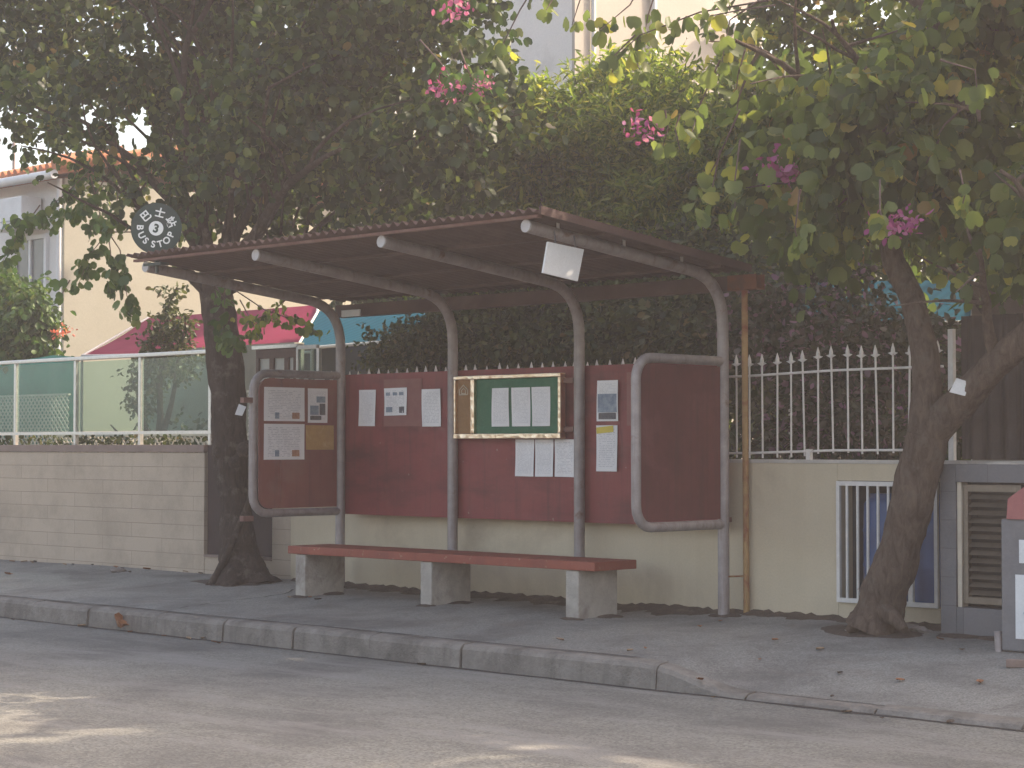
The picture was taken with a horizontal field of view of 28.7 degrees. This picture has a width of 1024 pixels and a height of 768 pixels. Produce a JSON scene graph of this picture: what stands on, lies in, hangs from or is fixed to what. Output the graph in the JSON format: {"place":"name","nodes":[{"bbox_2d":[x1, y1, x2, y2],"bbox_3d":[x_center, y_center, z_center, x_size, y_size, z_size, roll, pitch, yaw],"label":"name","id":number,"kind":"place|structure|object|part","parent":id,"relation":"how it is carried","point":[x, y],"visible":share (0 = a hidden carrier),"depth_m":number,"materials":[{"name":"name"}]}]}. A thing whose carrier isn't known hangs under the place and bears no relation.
{"place":"outdoors","nodes":[
{"label":"outdoors","id":0,"kind":"place"},
{"bbox_2d":[143,342,303,452],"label":"yard wall","id":1,"kind":"structure","parent":0,"point":[192,399],"depth_m":25.09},
{"bbox_2d":[0,0,1015,278],"label":"sky","id":2,"kind":"structure","parent":0,"point":[131,132],"materials":[{"name":"white"}]},
{"bbox_2d":[0,617,1023,767],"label":"road","id":3,"kind":"structure","parent":0,"point":[71,696],"depth_m":12.09,"materials":[{"name":"grey asphalt"}]},
{"bbox_2d":[115,612,130,627],"bbox_3d":[-3.545,2.159,18.173,0.174,0.086,0.229,30,10,-15],"label":"dry leaf","id":4,"kind":"object","parent":3,"relation":"on","point":[121,621],"visible":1,"depth_m":18.21,"materials":[{"name":"brown plant"}]},
{"bbox_2d":[0,596,1023,729],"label":"kerb","id":5,"kind":"structure","parent":3,"relation":"on","point":[646,673],"depth_m":15.27,"materials":[{"name":"concrete"}]},
{"bbox_2d":[0,559,1023,717],"bbox_3d":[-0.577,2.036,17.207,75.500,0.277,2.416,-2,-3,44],"label":"pavement","id":6,"kind":"structure","parent":0,"point":[932,669],"depth_m":15.38,"materials":[{"name":"concrete"}]},
{"bbox_2d":[0,445,207,573],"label":"block wall","id":7,"kind":"structure","parent":6,"relation":"on","point":[136,506],"depth_m":22.90,"materials":[{"name":"beige brick"}]},
{"bbox_2d":[0,350,211,444],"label":"glass balustrade","id":8,"kind":"object","parent":7,"relation":"on","point":[76,433],"visible":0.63,"depth_m":23.27,"materials":[{"name":"metal"}]},
{"bbox_2d":[110,568,126,572],"bbox_3d":[-4.362,2.063,22.136,0.144,0.056,0.199,-2,-3,44],"label":"stone","id":9,"kind":"object","parent":6,"relation":"on","point":[114,570],"visible":1,"depth_m":22.07,"materials":[{"name":"grey stone"}]},
{"bbox_2d":[204,445,271,574],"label":"wall recess","id":10,"kind":"structure","parent":6,"relation":"on","point":[263,529],"depth_m":21.50,"materials":[{"name":"brown concrete"}]},
{"bbox_2d":[272,508,290,578],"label":"gate pier","id":11,"kind":"structure","parent":6,"relation":"on","point":[281,543],"depth_m":20.68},
{"bbox_2d":[126,206,764,614],"bbox_3d":[-0.723,0.374,17.224,5.260,3.190,2.612,-2,-3,44],"label":"bus shelter","id":12,"kind":"object","parent":6,"relation":"on","point":[672,472],"visible":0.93,"depth_m":17.48,"materials":[{"name":"paint"}]},
{"bbox_2d":[131,203,181,272],"bbox_3d":[-3.203,-1.320,18.098,0.450,0.632,0.205,-1,-2,18],"label":"bus stop sign","id":13,"kind":"object","parent":12,"relation":"attached to","point":[156,226],"visible":1,"depth_m":18.06,"materials":[{"name":"grey metal"}]},
{"bbox_2d":[264,424,304,459],"bbox_3d":[-2.187,0.555,19.229,0.011,0.343,0.500,-2,-3,44],"label":"poster","id":14,"kind":"object","parent":12,"relation":"attached to","point":[283,441],"visible":1,"depth_m":19.23,"materials":[{"name":"paper"}]},
{"bbox_2d":[264,387,304,420],"bbox_3d":[-2.187,0.195,19.240,0.011,0.325,0.500,-2,-3,44],"label":"poster","id":15,"kind":"object","parent":12,"relation":"attached to","point":[284,403],"visible":1,"depth_m":19.24,"materials":[{"name":"paper"}]},
{"bbox_2d":[308,388,327,422],"bbox_3d":[-1.896,0.211,19.536,0.011,0.336,0.250,-2,-3,44],"label":"poster","id":16,"kind":"object","parent":12,"relation":"attached to","point":[317,405],"visible":1,"depth_m":19.53,"materials":[{"name":"paper"}]},
{"bbox_2d":[306,425,333,449],"bbox_3d":[-1.878,0.523,19.549,0.005,0.238,0.353,-2,-3,44],"label":"poster","id":17,"kind":"object","parent":12,"relation":"attached to","point":[319,437],"visible":1,"depth_m":19.55,"materials":[{"name":"paper"}]},
{"bbox_2d":[358,390,375,425],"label":"notice","id":18,"kind":"object","parent":12,"relation":"attached to","point":[367,399],"visible":1,"depth_m":19.54,"materials":[{"name":"paper"}]},
{"bbox_2d":[384,387,406,415],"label":"notice","id":19,"kind":"object","parent":12,"relation":"attached to","point":[395,401],"visible":1,"depth_m":19.25,"materials":[{"name":"paper"}]},
{"bbox_2d":[422,389,440,426],"bbox_3d":[-0.764,0.224,18.908,0.255,0.355,0.011,-2,-3,44],"label":"notice","id":20,"kind":"object","parent":12,"relation":"attached to","point":[431,408],"visible":1,"depth_m":18.91,"materials":[{"name":"paper"}]},
{"bbox_2d":[453,373,573,438],"bbox_3d":[0.004,0.204,18.061,1.465,0.577,0.075,-2,-3,44],"label":"notice board","id":21,"kind":"object","parent":12,"relation":"attached to","point":[472,406],"visible":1,"depth_m":18.17,"materials":[{"name":"green metal"}]},
{"bbox_2d":[491,388,508,426],"bbox_3d":[-0.106,0.211,18.153,0.217,0.350,0.011,-2,-3,44],"label":"notice","id":22,"kind":"object","parent":21,"relation":"attached to","point":[500,409],"visible":1,"depth_m":18.16,"materials":[{"name":"paper"}]},
{"bbox_2d":[511,387,529,425],"bbox_3d":[0.079,0.205,17.972,0.230,0.350,0.011,-2,-3,44],"label":"notice","id":23,"kind":"object","parent":21,"relation":"attached to","point":[520,400],"visible":1,"depth_m":17.97,"materials":[{"name":"paper"}]},
{"bbox_2d":[531,387,549,425],"bbox_3d":[0.256,0.200,17.798,0.223,0.350,0.011,-2,-3,44],"label":"notice","id":24,"kind":"object","parent":21,"relation":"attached to","point":[540,406],"visible":1,"depth_m":17.79,"materials":[{"name":"paper"}]},
{"bbox_2d":[515,439,533,476],"bbox_3d":[0.112,0.666,18.034,0.234,0.333,0.011,-1,-2,44],"label":"notice","id":25,"kind":"object","parent":12,"relation":"attached to","point":[524,460],"visible":1,"depth_m":18.03,"materials":[{"name":"paper"}]},
{"bbox_2d":[535,439,552,476],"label":"notice","id":26,"kind":"object","parent":12,"relation":"attached to","point":[543,457],"visible":1,"depth_m":17.86,"materials":[{"name":"paper"}]},
{"bbox_2d":[542,231,583,280],"bbox_3d":[0.377,-0.960,14.967,0.028,0.366,0.450,-2,-3,44],"label":"hanging sign","id":27,"kind":"object","parent":12,"relation":"hanging from","point":[562,261],"visible":1,"depth_m":14.95,"materials":[{"name":"white plastic"}]},
{"bbox_2d":[555,439,573,476],"bbox_3d":[0.465,0.655,17.689,0.242,0.333,0.011,-1,-2,44],"label":"notice","id":28,"kind":"object","parent":12,"relation":"attached to","point":[564,457],"visible":1,"depth_m":17.68,"materials":[{"name":"paper"}]},
{"bbox_2d":[596,425,616,471],"bbox_3d":[0.820,0.558,17.343,0.243,0.400,0.012,-2,-3,44],"label":"notice","id":29,"kind":"object","parent":12,"relation":"attached to","point":[606,447],"visible":1,"depth_m":17.34,"materials":[{"name":"paper"}]},
{"bbox_2d":[597,380,617,420],"bbox_3d":[0.828,0.145,17.348,0.245,0.355,0.011,-2,-3,44],"label":"notice","id":30,"kind":"object","parent":12,"relation":"attached to","point":[607,400],"visible":1,"depth_m":17.34,"materials":[{"name":"paper"}]},
{"bbox_2d":[288,544,635,618],"bbox_3d":[-0.549,1.781,17.859,3.938,0.557,0.523,-2,-3,44],"label":"bench","id":31,"kind":"object","parent":6,"relation":"on","point":[591,587],"visible":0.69,"depth_m":17.71,"materials":[{"name":"red paint"}]},
{"bbox_2d":[1,589,1023,731],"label":"dirt lines","id":32,"kind":"object","parent":6,"relation":"on","point":[506,673],"visible":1,"depth_m":14.89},
{"bbox_2d":[190,578,993,640],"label":"soil","id":33,"kind":"structure","parent":6,"relation":"on","point":[665,609],"depth_m":16.69,"materials":[{"name":"brown soil"}]},
{"bbox_2d":[0,0,568,586],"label":"street tree","id":34,"kind":"object","parent":33,"relation":"on","point":[340,100],"visible":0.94,"depth_m":19.88,"materials":[{"name":"green plant"}]},
{"bbox_2d":[235,404,245,415],"bbox_3d":[-2.742,0.267,20.209,0.085,0.115,0.008,18,0,5],"label":"tree tag","id":35,"kind":"object","parent":34,"relation":"attached to","point":[240,410],"visible":1,"depth_m":20.20,"materials":[{"name":"white paper"}]},
{"bbox_2d":[478,0,1023,635],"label":"flowering tree","id":36,"kind":"object","parent":33,"relation":"on","point":[908,124],"visible":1,"depth_m":14.47,"materials":[{"name":"green plant"}]},
{"bbox_2d":[950,378,965,395],"bbox_3d":[3.230,0.020,14.438,0.125,0.115,0.009,12,0,6],"label":"tree tag","id":37,"kind":"object","parent":36,"relation":"attached to","point":[958,386],"visible":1,"depth_m":14.44,"materials":[{"name":"white paper"}]},
{"bbox_2d":[906,623,918,629],"bbox_3d":[2.962,1.833,15.083,0.218,0.063,0.165,0,-2,0],"label":"stone","id":38,"kind":"object","parent":33,"relation":"on","point":[910,626],"visible":0.32,"depth_m":15.03,"materials":[{"name":"grey stone"}]},
{"bbox_2d":[291,459,1023,623],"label":"beige wall","id":39,"kind":"structure","parent":6,"relation":"on","point":[792,535],"depth_m":16.76,"materials":[{"name":"paint"}]},
{"bbox_2d":[315,340,943,459],"bbox_3d":[0.567,0.207,17.967,7.650,0.920,0.064,-2,-3,44],"label":"spear fence","id":40,"kind":"object","parent":39,"relation":"on","point":[808,453],"visible":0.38,"depth_m":16.10,"materials":[{"name":"white metal"}]},
{"bbox_2d":[863,493,907,601],"bbox_3d":[2.982,1.295,15.788,0.424,0.860,0.424,-2,-3,44],"label":"drum","id":41,"kind":"object","parent":39,"relation":"on","point":[873,518],"visible":0.27,"depth_m":15.67,"materials":[{"name":"blue plastic"}]},
{"bbox_2d":[836,481,939,608],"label":"barred gate","id":42,"kind":"structure","parent":39,"relation":"attached to","point":[911,602],"depth_m":15.63,"materials":[{"name":"white metal"}]},
{"bbox_2d":[915,494,940,607],"bbox_3d":[3.296,1.285,15.480,0.424,0.860,0.424,-2,-3,44],"label":"drum","id":43,"kind":"object","parent":39,"relation":"on","point":[924,585],"visible":0.11,"depth_m":15.31,"materials":[{"name":"blue plastic"}]},
{"bbox_2d":[948,329,956,459],"bbox_3d":[3.349,0.081,15.218,0.045,1.000,0.045,-2,-3,44],"label":"gate post","id":44,"kind":"object","parent":39,"relation":"on","point":[952,379],"visible":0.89,"depth_m":15.20,"materials":[{"name":"grey metal"}]},
{"bbox_2d":[961,313,1023,458],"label":"corrugated screen","id":45,"kind":"object","parent":39,"relation":"on","point":[993,426],"visible":0.77,"depth_m":14.97,"materials":[{"name":"metal"}]},
{"bbox_2d":[912,626,927,631],"bbox_3d":[3.049,1.836,14.950,0.121,0.057,0.090,-3,-4,61],"label":"stone","id":46,"kind":"object","parent":6,"relation":"on","point":[920,629],"visible":1,"depth_m":14.91,"materials":[{"name":"grey stone"}]},
{"bbox_2d":[940,461,1023,635],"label":"cement cupboard","id":47,"kind":"object","parent":6,"relation":"on","point":[973,504],"visible":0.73,"depth_m":14.70,"materials":[{"name":"grey concrete"}]},
{"bbox_3d":[3.513,1.171,14.566,0.475,0.870,0.057,-2,-3,44],"label":"louvre door","id":48,"kind":"part","parent":47,"relation":"part of","materials":[{"name":"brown metal"}]},
{"bbox_2d":[1001,487,1023,651],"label":"recycling bin","id":49,"kind":"object","parent":6,"relation":"on","point":[1012,536],"visible":1,"depth_m":13.78,"materials":[{"name":"grey plastic"}]},
{"bbox_2d":[1006,659,1023,667],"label":"brick","id":50,"kind":"object","parent":6,"relation":"on","point":[1015,663],"visible":1,"depth_m":13.23,"materials":[{"name":"pink brick"}]},
{"bbox_2d":[994,631,1002,651],"bbox_3d":[3.375,1.795,13.873,0.064,0.163,0.056,-2,-3,44],"label":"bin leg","id":51,"kind":"object","parent":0,"point":[998,640],"visible":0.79,"depth_m":13.85,"materials":[{"name":"paint"}]},
{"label":"garden soil","id":52,"kind":"structure","parent":0,"visible":0},
{"bbox_2d":[0,393,70,444],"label":"lattice screen","id":53,"kind":"object","parent":52,"relation":"on","point":[37,411],"visible":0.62,"depth_m":25.43,"materials":[{"name":"beige plastic"}]},
{"bbox_2d":[0,355,73,444],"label":"tarpaulin","id":54,"kind":"object","parent":52,"relation":"on","point":[48,378],"visible":0.4,"depth_m":25.84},
{"bbox_2d":[0,266,77,373],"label":"round bush","id":55,"kind":"object","parent":52,"relation":"on","point":[30,326],"visible":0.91,"depth_m":26.55,"materials":[{"name":"green plant"}]},
{"bbox_2d":[0,434,207,452],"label":"planting strip","id":56,"kind":"object","parent":52,"relation":"on","point":[118,441],"visible":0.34,"depth_m":23.54,"materials":[{"name":"green plant"}]},
{"bbox_2d":[51,433,248,452],"bbox_3d":[-4.220,0.770,23.282,4.090,0.373,0.032,-2,-3,44],"label":"hedge","id":57,"kind":"object","parent":52,"relation":"on","point":[145,435],"visible":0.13,"depth_m":23.32,"materials":[{"name":"green plant"}]},
{"bbox_2d":[110,281,207,444],"bbox_3d":[-4.260,-0.076,23.931,1.839,2.292,0.907,-1,-2,25],"label":"young tree","id":58,"kind":"object","parent":52,"relation":"on","point":[168,333],"visible":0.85,"depth_m":23.79,"materials":[{"name":"green plant"}]},
{"bbox_2d":[0,145,362,444],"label":"tiled house","id":59,"kind":"structure","parent":52,"relation":"on","point":[96,320],"depth_m":32.76,"materials":[{"name":"paint"}]},
{"bbox_2d":[13,233,48,297],"bbox_3d":[-7.920,-1.866,32.901,1.000,1.150,0.058,-2,-3,44],"label":"window","id":60,"kind":"structure","parent":59,"relation":"in","point":[34,262],"depth_m":32.82,"materials":[{"name":"white plastic"}]},
{"bbox_2d":[12,47,94,186],"bbox_3d":[-9.294,-5.276,38.239,12.043,3.100,0.536,-1,-2,40],"label":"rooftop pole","id":61,"kind":"object","parent":59,"relation":"on","point":[13,162],"depth_m":38.03,"materials":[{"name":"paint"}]},
{"bbox_2d":[80,306,318,444],"bbox_3d":[-4.071,0.012,27.984,6.377,2.287,2.034,-2,-3,44],"label":"crimson awning","id":62,"kind":"object","parent":52,"relation":"on","point":[123,345],"visible":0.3,"depth_m":28.40,"materials":[{"name":"fabric"}]},
{"bbox_2d":[252,344,303,446],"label":"glazed gate","id":63,"kind":"structure","parent":52,"relation":"on","point":[280,357],"depth_m":21.27,"materials":[{"name":"metal"}]},
{"bbox_2d":[296,344,321,379],"bbox_3d":[-2.120,0.213,20.855,0.370,1.240,0.040,-2,-3,44],"label":"metal framed pane","id":64,"kind":"object","parent":52,"relation":"on","point":[318,357],"visible":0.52,"depth_m":20.81,"materials":[{"name":"metal"}]},
{"bbox_2d":[299,310,437,349],"bbox_3d":[-1.431,-0.009,24.273,4.808,2.097,1.634,-2,-3,44],"label":"blue awning","id":65,"kind":"object","parent":52,"relation":"on","point":[320,320],"visible":0.23,"depth_m":24.87,"materials":[{"name":"blue fabric"}]},
{"bbox_2d":[304,345,531,379],"bbox_3d":[-1.649,0.253,25.815,5.200,1.570,0.100,-2,-3,44],"label":"shop front","id":66,"kind":"object","parent":52,"relation":"on","point":[329,359],"depth_m":26.43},
{"bbox_2d":[346,292,501,373],"bbox_3d":[-0.922,-0.011,20.762,1.836,1.939,0.950,-1,-2,27],"label":"hedge shrub","id":67,"kind":"object","parent":52,"relation":"on","point":[426,342],"visible":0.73,"depth_m":20.61,"materials":[{"name":"green plant"}]},
{"bbox_2d":[329,68,579,330],"bbox_3d":[-0.417,-1.258,21.559,3.462,4.468,2.090,-2,-3,44],"label":"garden tree","id":68,"kind":"object","parent":52,"relation":"on","point":[510,204],"visible":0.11,"depth_m":21.00,"materials":[{"name":"green plant"}]},
{"bbox_2d":[411,209,781,419],"bbox_3d":[0.786,-0.337,19.884,4.877,2.553,1.805,-2,-3,44],"label":"hedge shrub","id":69,"kind":"object","parent":52,"relation":"on","point":[627,331],"visible":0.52,"depth_m":19.16,"materials":[{"name":"green plant"}]},
{"bbox_2d":[448,0,761,458],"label":"white house","id":70,"kind":"structure","parent":52,"relation":"on","point":[554,42],"depth_m":30.66,"materials":[{"name":"paint"}]},
{"bbox_2d":[484,32,770,324],"bbox_3d":[1.396,-1.413,21.625,3.806,4.769,5.421,0,-2,7],"label":"garden tree","id":71,"kind":"object","parent":52,"relation":"on","point":[623,181],"visible":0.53,"depth_m":20.35,"materials":[{"name":"green plant"}]},
{"bbox_2d":[328,219,988,459],"bbox_3d":[2.197,-0.526,25.822,13.984,4.437,2.232,-2,-3,44],"label":"tall hedge","id":72,"kind":"object","parent":52,"relation":"on","point":[769,408],"visible":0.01,"depth_m":24.11,"materials":[{"name":"green plant"}]},
{"bbox_2d":[696,249,961,459],"bbox_3d":[2.820,-0.145,17.124,1.895,2.239,2.978,0,-2,-15],"label":"hedge shrub","id":73,"kind":"object","parent":52,"relation":"on","point":[832,325],"visible":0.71,"depth_m":16.96,"materials":[{"name":"green plant"}]},
{"bbox_2d":[671,0,1023,352],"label":"garden tree","id":74,"kind":"object","parent":52,"relation":"on","point":[778,32],"visible":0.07,"depth_m":19.68,"materials":[{"name":"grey plant"}]},
{"bbox_2d":[788,279,975,459],"bbox_3d":[3.905,-0.141,21.213,3.065,2.170,1.331,-2,-3,44],"label":"blue awning","id":75,"kind":"object","parent":52,"relation":"on","point":[945,293],"visible":0.1,"depth_m":21.04,"materials":[{"name":"blue fabric"}]},
{"bbox_2d":[971,282,1023,460],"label":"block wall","id":76,"kind":"structure","parent":52,"relation":"on","point":[1011,306],"depth_m":19.11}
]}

